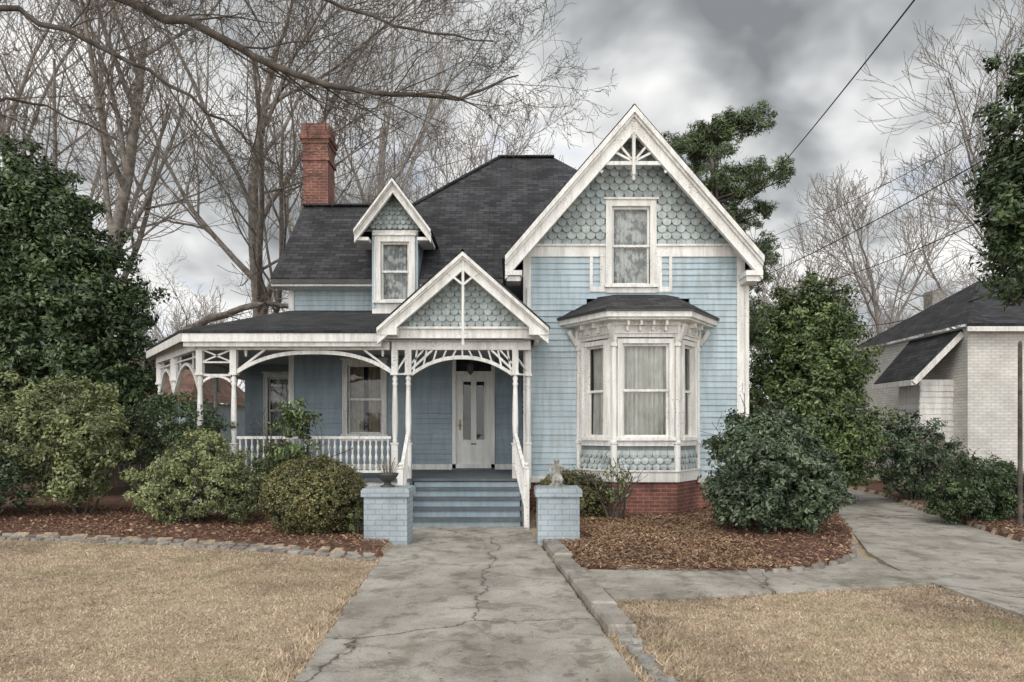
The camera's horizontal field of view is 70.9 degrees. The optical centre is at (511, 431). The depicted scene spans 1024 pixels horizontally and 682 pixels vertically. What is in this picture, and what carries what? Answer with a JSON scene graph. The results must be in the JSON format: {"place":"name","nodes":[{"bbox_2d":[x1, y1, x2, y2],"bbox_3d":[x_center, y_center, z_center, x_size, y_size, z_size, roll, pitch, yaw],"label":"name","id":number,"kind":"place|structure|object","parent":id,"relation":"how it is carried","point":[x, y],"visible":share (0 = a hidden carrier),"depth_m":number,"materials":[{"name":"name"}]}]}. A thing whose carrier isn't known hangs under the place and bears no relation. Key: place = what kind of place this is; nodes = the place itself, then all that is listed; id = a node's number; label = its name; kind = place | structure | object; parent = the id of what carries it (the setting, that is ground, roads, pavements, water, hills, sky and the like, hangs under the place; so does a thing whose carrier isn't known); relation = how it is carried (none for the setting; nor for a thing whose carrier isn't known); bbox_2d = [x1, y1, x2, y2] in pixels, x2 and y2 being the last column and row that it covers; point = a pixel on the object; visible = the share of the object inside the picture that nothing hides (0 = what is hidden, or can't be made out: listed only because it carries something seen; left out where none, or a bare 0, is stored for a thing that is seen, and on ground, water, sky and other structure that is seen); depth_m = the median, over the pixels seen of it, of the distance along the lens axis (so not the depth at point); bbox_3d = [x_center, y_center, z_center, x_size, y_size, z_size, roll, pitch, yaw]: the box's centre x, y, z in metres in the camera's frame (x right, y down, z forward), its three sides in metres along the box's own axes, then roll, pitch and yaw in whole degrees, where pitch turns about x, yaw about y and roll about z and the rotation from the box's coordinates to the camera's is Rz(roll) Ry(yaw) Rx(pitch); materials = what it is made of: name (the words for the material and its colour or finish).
{"place":"outdoors","nodes":[
{"label":"outdoors","id":0,"kind":"place"},
{"bbox_2d":[294,290,521,463],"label":"porch wall","id":1,"kind":"structure","parent":0,"point":[318,382],"depth_m":16.29,"materials":[{"name":"blue wood"}]},
{"bbox_2d":[340,358,388,440],"bbox_3d":[-3.330,-0.730,16.510,1.080,1.880,0.620,0,0,0],"label":"porch window","id":2,"kind":"structure","parent":1,"relation":"attached to","point":[364,398],"depth_m":16.44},
{"bbox_2d":[288,290,511,468],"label":"porch wall trim","id":3,"kind":"structure","parent":1,"relation":"attached to","point":[291,389],"depth_m":16.25,"materials":[{"name":"white wood"}]},
{"bbox_2d":[293,526,638,681],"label":"front path","id":4,"kind":"structure","parent":0,"point":[448,627],"depth_m":5.92,"materials":[{"name":"concrete"}]},
{"bbox_2d":[397,433,529,528],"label":"front steps","id":5,"kind":"structure","parent":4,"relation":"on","point":[467,502],"depth_m":12.53,"materials":[{"name":"paint"}]},
{"bbox_2d":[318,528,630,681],"bbox_3d":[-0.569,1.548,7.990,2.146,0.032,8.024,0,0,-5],"label":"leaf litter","id":6,"kind":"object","parent":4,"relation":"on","point":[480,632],"visible":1,"depth_m":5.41,"materials":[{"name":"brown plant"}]},
{"bbox_2d":[0,482,1023,681],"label":"lawn","id":7,"kind":"structure","parent":0,"point":[861,551],"depth_m":5.99,"materials":[{"name":"beige plant"}]},
{"bbox_2d":[0,533,376,560],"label":"stone edging","id":8,"kind":"object","parent":7,"relation":"on","point":[351,555],"visible":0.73,"depth_m":10.03,"materials":[{"name":"grey stone"}]},
{"bbox_2d":[361,485,415,544],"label":"brick pier","id":9,"kind":"structure","parent":7,"relation":"on","point":[388,513],"depth_m":10.00,"materials":[{"name":"brick"}]},
{"bbox_2d":[375,457,398,487],"bbox_3d":[-1.786,0.580,10.300,0.359,0.421,0.312,0,0,0],"label":"garden urn","id":10,"kind":"object","parent":9,"relation":"on","point":[387,478],"visible":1,"depth_m":10.23,"materials":[{"name":"stone"}]},
{"bbox_2d":[242,556,712,681],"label":"grass edge","id":11,"kind":"object","parent":7,"relation":"on","point":[321,636],"depth_m":5.29,"materials":[{"name":"beige plant"}]},
{"bbox_2d":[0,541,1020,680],"bbox_3d":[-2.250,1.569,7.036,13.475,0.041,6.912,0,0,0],"label":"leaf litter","id":12,"kind":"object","parent":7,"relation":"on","point":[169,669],"visible":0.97,"depth_m":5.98,"materials":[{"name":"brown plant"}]},
{"bbox_2d":[0,477,1023,570],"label":"mulch bed","id":13,"kind":"object","parent":7,"relation":"on","point":[114,496],"visible":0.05,"depth_m":10.71,"materials":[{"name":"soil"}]},
{"bbox_2d":[0,439,35,512],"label":"camellia shrub","id":14,"kind":"object","parent":13,"relation":"on","point":[6,480],"visible":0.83,"depth_m":12.32,"materials":[{"name":"green plant"}]},
{"bbox_2d":[0,368,152,514],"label":"light shrub","id":15,"kind":"object","parent":13,"relation":"on","point":[63,473],"visible":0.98,"depth_m":12.65,"materials":[{"name":"green plant"}]},
{"bbox_2d":[0,133,177,497],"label":"magnolia tree","id":16,"kind":"object","parent":13,"relation":"on","point":[69,305],"visible":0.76,"depth_m":16.18,"materials":[{"name":"green plant"}]},
{"bbox_2d":[8,426,220,486],"bbox_3d":[-11.450,0.686,19.530,7.100,1.828,0.060,0,0,0],"label":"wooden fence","id":17,"kind":"object","parent":13,"relation":"on","point":[118,482],"depth_m":19.50,"materials":[{"name":"brown wood"}]},
{"bbox_2d":[118,389,238,501],"bbox_3d":[-6.401,0.379,13.784,1.934,2.464,3.071,0,0,-34],"label":"vine shrub","id":18,"kind":"object","parent":13,"relation":"on","point":[158,445],"visible":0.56,"depth_m":13.49,"materials":[{"name":"green plant"}]},
{"bbox_2d":[121,428,268,524],"bbox_3d":[-5.223,0.771,11.809,2.546,1.685,1.828,0,0,0],"label":"azalea shrub","id":19,"kind":"object","parent":13,"relation":"on","point":[170,487],"visible":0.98,"depth_m":11.56,"materials":[{"name":"green plant"}]},
{"bbox_2d":[241,397,361,485],"bbox_3d":[-3.885,0.503,12.551,2.232,2.218,1.538,0,0,-34],"label":"sparse shrub","id":20,"kind":"object","parent":13,"relation":"on","point":[275,453],"visible":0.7,"depth_m":12.49,"materials":[{"name":"green plant"}]},
{"bbox_2d":[256,452,367,534],"bbox_3d":[-2.987,0.961,10.946,1.728,1.292,1.644,0,0,0],"label":"boxwood shrub","id":21,"kind":"object","parent":13,"relation":"on","point":[308,495],"visible":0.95,"depth_m":10.49,"materials":[{"name":"green plant"}]},
{"bbox_2d":[346,507,363,535],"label":"plant","id":22,"kind":"object","parent":13,"relation":"on","point":[357,517],"visible":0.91,"depth_m":10.53,"materials":[{"name":"green plant"}]},
{"bbox_2d":[532,468,613,517],"bbox_3d":[1.069,1.121,12.747,1.444,0.977,1.161,0,0,0],"label":"boxwood shrub","id":23,"kind":"object","parent":13,"relation":"on","point":[590,504],"visible":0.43,"depth_m":12.45,"materials":[{"name":"green plant"}]},
{"bbox_2d":[572,449,645,520],"bbox_3d":[1.684,0.940,12.354,0.961,1.342,1.249,0,0,-45],"label":"sparse shrub","id":24,"kind":"object","parent":13,"relation":"on","point":[619,492],"visible":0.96,"depth_m":12.23,"materials":[{"name":"green plant"}]},
{"bbox_2d":[535,515,789,568],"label":"leaf litter","id":25,"kind":"object","parent":13,"relation":"on","point":[635,538],"visible":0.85,"depth_m":9.61,"materials":[{"name":"brown plant"}]},
{"bbox_2d":[697,383,858,534],"bbox_3d":[3.930,0.433,10.925,2.289,2.357,2.110,0,0,0],"label":"camellia shrub","id":26,"kind":"object","parent":13,"relation":"on","point":[777,471],"visible":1,"depth_m":10.41,"materials":[{"name":"green plant"}]},
{"bbox_2d":[749,268,901,486],"bbox_3d":[6.363,-0.926,15.572,3.092,5.171,3.115,0,0,-38],"label":"holly tree","id":27,"kind":"object","parent":13,"relation":"on","point":[817,366],"visible":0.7,"depth_m":14.99,"materials":[{"name":"green plant"}]},
{"bbox_2d":[892,437,944,492],"bbox_3d":[9.950,0.837,17.630,1.300,1.526,0.060,0,0,0],"label":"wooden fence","id":28,"kind":"object","parent":13,"relation":"on","point":[941,441],"visible":0.03,"depth_m":17.60,"materials":[{"name":"brown wood"}]},
{"bbox_2d":[869,408,975,499],"bbox_3d":[9.142,0.529,16.053,2.324,2.164,1.575,0,0,-18],"label":"holly shrub","id":29,"kind":"object","parent":13,"relation":"on","point":[911,462],"visible":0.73,"depth_m":15.76,"materials":[{"name":"green plant"}]},
{"bbox_2d":[913,439,1023,523],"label":"round shrub","id":30,"kind":"object","parent":13,"relation":"on","point":[984,491],"visible":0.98,"depth_m":12.06,"materials":[{"name":"green plant"}]},
{"bbox_2d":[961,44,1023,311],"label":"magnolia tree","id":31,"kind":"object","parent":13,"relation":"on","point":[1000,195],"visible":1,"depth_m":11.95,"materials":[{"name":"green plant"}]},
{"bbox_2d":[1017,341,1022,524],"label":"utility post","id":32,"kind":"object","parent":13,"relation":"on","point":[1020,452],"visible":0.85,"depth_m":11.48,"materials":[{"name":"brown wood"}]},
{"bbox_2d":[534,485,581,545],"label":"brick pier","id":33,"kind":"structure","parent":7,"relation":"on","point":[557,513],"depth_m":10.00,"materials":[{"name":"brick"}]},
{"bbox_2d":[549,458,564,487],"bbox_3d":[0.640,0.584,10.293,0.230,0.412,0.239,0,0,0],"label":"garden statue","id":34,"kind":"object","parent":33,"relation":"on","point":[556,479],"visible":1,"depth_m":10.24,"materials":[{"name":"stone"}]},
{"bbox_2d":[521,269,687,452],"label":"side walls","id":35,"kind":"structure","parent":7,"relation":"on","point":[590,341],"depth_m":15.81,"materials":[{"name":"paint"}]},
{"bbox_2d":[523,244,744,511],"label":"wing trim and foundation","id":36,"kind":"structure","parent":7,"relation":"on","point":[591,251],"depth_m":13.96,"materials":[{"name":"white wood"}]},
{"bbox_2d":[543,142,723,254],"bbox_3d":[2.360,-4.698,14.065,4.240,2.604,0.131,0,0,0],"label":"gable backing","id":37,"kind":"object","parent":36,"relation":"attached to","point":[715,229],"visible":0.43,"depth_m":14.02,"materials":[{"name":"wood"}]},
{"bbox_2d":[505,105,764,300],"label":"gable bargeboards","id":38,"kind":"object","parent":36,"relation":"attached to","point":[634,124],"visible":0.96,"depth_m":13.51,"materials":[{"name":"white wood"}]},
{"bbox_2d":[556,295,718,513],"bbox_3d":[2.450,-0.482,13.488,3.202,4.265,1.397,0,0,0],"label":"bay window","id":39,"kind":"structure","parent":36,"relation":"attached to","point":[638,403],"depth_m":13.31,"materials":[{"name":"white paint"}]},
{"bbox_2d":[527,285,748,488],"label":"downspouts","id":40,"kind":"object","parent":36,"relation":"attached to","point":[746,341],"visible":0.46,"depth_m":13.91,"materials":[{"name":"white paint"}]},
{"bbox_2d":[618,632,676,681],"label":"loose stones","id":41,"kind":"object","parent":7,"relation":"on","point":[644,659],"visible":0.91,"depth_m":4.88,"materials":[{"name":"grey stone"}]},
{"bbox_2d":[661,99,795,352],"bbox_3d":[7.709,-5.585,27.977,6.137,14.437,6.591,0,0,0],"label":"pine tree","id":42,"kind":"object","parent":7,"relation":"on","point":[704,144],"visible":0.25,"depth_m":27.67,"materials":[{"name":"green plant"}]},
{"bbox_2d":[747,544,857,572],"bbox_3d":[3.781,1.586,8.756,2.626,0.136,0.496,0,0,-41],"label":"stone edging","id":43,"kind":"object","parent":7,"relation":"on","point":[853,554],"visible":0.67,"depth_m":8.26,"materials":[{"name":"grey stone"}]},
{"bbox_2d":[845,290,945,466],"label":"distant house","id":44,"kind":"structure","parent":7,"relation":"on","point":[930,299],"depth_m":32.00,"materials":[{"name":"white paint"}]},
{"bbox_2d":[854,281,1023,481],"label":"white brick house","id":45,"kind":"structure","parent":7,"relation":"on","point":[962,382],"depth_m":18.41,"materials":[{"name":"brick"}]},
{"bbox_2d":[867,291,996,325],"bbox_3d":[13.702,-4.175,24.500,0.029,1.680,19.649,0,0,15],"label":"power line","id":46,"kind":"object","parent":45,"relation":"attached to","point":[903,320],"visible":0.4,"depth_m":25.84,"materials":[{"name":"metal"}]},
{"bbox_2d":[901,501,1023,540],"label":"stone edging","id":47,"kind":"object","parent":7,"relation":"on","point":[976,525],"visible":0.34,"depth_m":12.21,"materials":[{"name":"grey stone"}]},
{"bbox_2d":[0,0,1023,403],"label":"sky","id":48,"kind":"structure","parent":0,"point":[680,62],"materials":[{"name":"grey"}]},
{"bbox_2d":[604,197,658,292],"bbox_3d":[2.310,-3.620,14.210,1.060,1.840,0.620,0,0,0],"label":"gable window","id":49,"kind":"structure","parent":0,"point":[628,231],"depth_m":14.05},
{"bbox_2d":[531,139,736,475],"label":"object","id":50,"kind":"structure","parent":0,"point":[560,286],"depth_m":13.98,"materials":[{"name":"blue wood"}]},
{"bbox_2d":[581,555,931,601],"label":"side path","id":51,"kind":"structure","parent":0,"point":[651,584],"depth_m":7.59,"materials":[{"name":"concrete"}]},
{"bbox_2d":[741,0,914,208],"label":"power line","id":52,"kind":"object","parent":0,"point":[904,12],"visible":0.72,"depth_m":13.03,"materials":[{"name":"metal"}]},
{"bbox_2d":[776,129,987,234],"bbox_3d":[11.601,-8.000,22.501,0.018,1.219,19.011,0,0,-2],"label":"power line","id":53,"kind":"object","parent":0,"point":[890,181],"visible":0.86,"depth_m":21.94,"materials":[{"name":"metal"}]},
{"bbox_2d":[769,137,1022,273],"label":"power line","id":54,"kind":"object","parent":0,"point":[893,210],"visible":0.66,"depth_m":21.16,"materials":[{"name":"metal"}]},
{"bbox_2d":[836,219,984,278],"bbox_3d":[12.401,-5.950,24.001,0.025,1.726,20.146,0,0,7],"label":"power line","id":55,"kind":"object","parent":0,"point":[913,250],"visible":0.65,"depth_m":21.66,"materials":[{"name":"metal"}]},
{"bbox_2d":[837,488,1023,621],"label":"driveway","id":56,"kind":"structure","parent":0,"point":[932,541],"depth_m":9.59,"materials":[{"name":"concrete"}]},
{"bbox_2d":[620,515,1011,606],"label":"leaf litter","id":57,"kind":"object","parent":56,"relation":"on","point":[872,572],"visible":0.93,"depth_m":8.06,"materials":[{"name":"brown plant"}]},
{"label":"ground","id":58,"kind":"structure","parent":0,"visible":0},
{"bbox_2d":[0,0,258,278],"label":"bare tree","id":59,"kind":"object","parent":58,"relation":"on","point":[21,85],"visible":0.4,"depth_m":26.69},
{"bbox_2d":[0,0,302,476],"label":"bare tree","id":60,"kind":"object","parent":58,"relation":"on","point":[116,220],"visible":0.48,"depth_m":23.43,"materials":[{"name":"grey plant"}]},
{"bbox_2d":[117,354,244,454],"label":"neighbor house","id":61,"kind":"structure","parent":58,"relation":"on","point":[224,384],"depth_m":33.46,"materials":[{"name":"paint"}]},
{"bbox_2d":[128,239,287,410],"bbox_3d":[-9.709,-1.893,21.733,9.083,7.465,5.354,0,0,-17],"label":"bare tree","id":62,"kind":"object","parent":58,"relation":"on","point":[208,318],"visible":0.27,"depth_m":21.95,"materials":[{"name":"grey plant"}]},
{"bbox_2d":[65,0,483,459],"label":"bare tree","id":63,"kind":"object","parent":58,"relation":"on","point":[255,223],"visible":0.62,"depth_m":21.57,"materials":[{"name":"grey plant"}]},
{"bbox_2d":[0,0,617,240],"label":"bare tree","id":64,"kind":"object","parent":58,"relation":"on","point":[145,10],"visible":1,"depth_m":10.66,"materials":[{"name":"grey plant"}]},
{"bbox_2d":[146,333,531,512],"bbox_3d":[-3.856,-0.085,17.457,8.458,3.370,9.085,0,0,0],"label":"porch","id":65,"kind":"object","parent":58,"relation":"on","point":[232,356],"visible":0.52,"depth_m":13.17,"materials":[{"name":"white paint"}]},
{"bbox_2d":[245,365,287,464],"bbox_3d":[-5.965,-0.471,18.810,1.870,2.648,0.620,0,0,0],"label":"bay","id":66,"kind":"object","parent":65,"relation":"on","point":[266,386],"visible":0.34,"depth_m":18.59,"materials":[{"name":"paint"}]},
{"bbox_2d":[270,279,502,290],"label":"eaves","id":67,"kind":"object","parent":65,"relation":"on","point":[318,284],"visible":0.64,"depth_m":15.80,"materials":[{"name":"white paint"}]},
{"bbox_2d":[145,103,766,350],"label":"roof","id":68,"kind":"structure","parent":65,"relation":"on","point":[484,216],"depth_m":17.20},
{"bbox_2d":[299,123,337,210],"bbox_3d":[-5.040,-5.680,18.800,0.780,4.560,0.840,0,0,0],"label":"chimney","id":69,"kind":"object","parent":68,"relation":"on","point":[325,187],"visible":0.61,"depth_m":18.45,"materials":[{"name":"red brick"}]},
{"bbox_2d":[352,177,438,312],"bbox_3d":[-2.550,-3.990,16.785,1.700,2.880,3.030,0,0,0],"label":"dormer","id":70,"kind":"object","parent":68,"relation":"on","point":[390,226],"visible":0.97,"depth_m":15.67,"materials":[{"name":"white paint"}]},
{"bbox_2d":[376,251,548,345],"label":"entry gable","id":71,"kind":"structure","parent":65,"relation":"on","point":[462,296],"depth_m":12.90,"materials":[{"name":"white paint"}]},
{"bbox_2d":[467,352,473,374],"bbox_3d":[-0.860,-1.410,14.900,0.150,0.480,0.150,0,0,0],"label":"porch lantern","id":72,"kind":"object","parent":65,"relation":"hanging from","point":[470,367],"visible":0.82,"depth_m":14.85,"materials":[{"name":"black metal"}]},
{"bbox_2d":[452,359,494,469],"bbox_3d":[-0.869,-0.475,16.450,1.040,2.650,0.540,0,0,0],"label":"front door","id":73,"kind":"structure","parent":65,"relation":"attached to","point":[473,417],"depth_m":16.33,"materials":[{"name":"white paint"}]},
{"bbox_2d":[237,0,523,243],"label":"bare tree","id":74,"kind":"object","parent":58,"relation":"on","point":[381,183],"visible":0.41,"depth_m":30.47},
{"bbox_2d":[353,83,583,201],"bbox_3d":[-1.164,-7.678,34.006,10.794,18.841,10.728,0,0,-35],"label":"bare tree","id":75,"kind":"object","parent":58,"relation":"on","point":[461,171],"visible":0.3,"depth_m":34.43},
{"bbox_2d":[114,217,998,397],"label":"distant trees","id":76,"kind":"object","parent":58,"relation":"on","point":[175,329],"visible":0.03,"depth_m":59.16,"materials":[{"name":"brown plant"}]},
{"bbox_2d":[543,540,636,636],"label":"path curb","id":77,"kind":"structure","parent":58,"relation":"on","point":[609,615],"depth_m":6.70,"materials":[{"name":"concrete"}]},
{"bbox_2d":[749,256,862,403],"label":"bare tree","id":78,"kind":"object","parent":58,"relation":"on","point":[792,285],"visible":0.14,"depth_m":41.48,"materials":[{"name":"brown plant"}]},
{"bbox_2d":[751,149,983,350],"bbox_3d":[14.750,-5.459,31.328,9.619,14.368,8.962,0,0,0],"label":"bare tree","id":79,"kind":"object","parent":58,"relation":"on","point":[876,318],"visible":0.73,"depth_m":30.15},
{"bbox_2d":[828,0,1023,335],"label":"bare tree","id":80,"kind":"object","parent":58,"relation":"on","point":[968,144],"visible":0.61,"depth_m":29.98,"materials":[{"name":"grey plant"}]}
]}

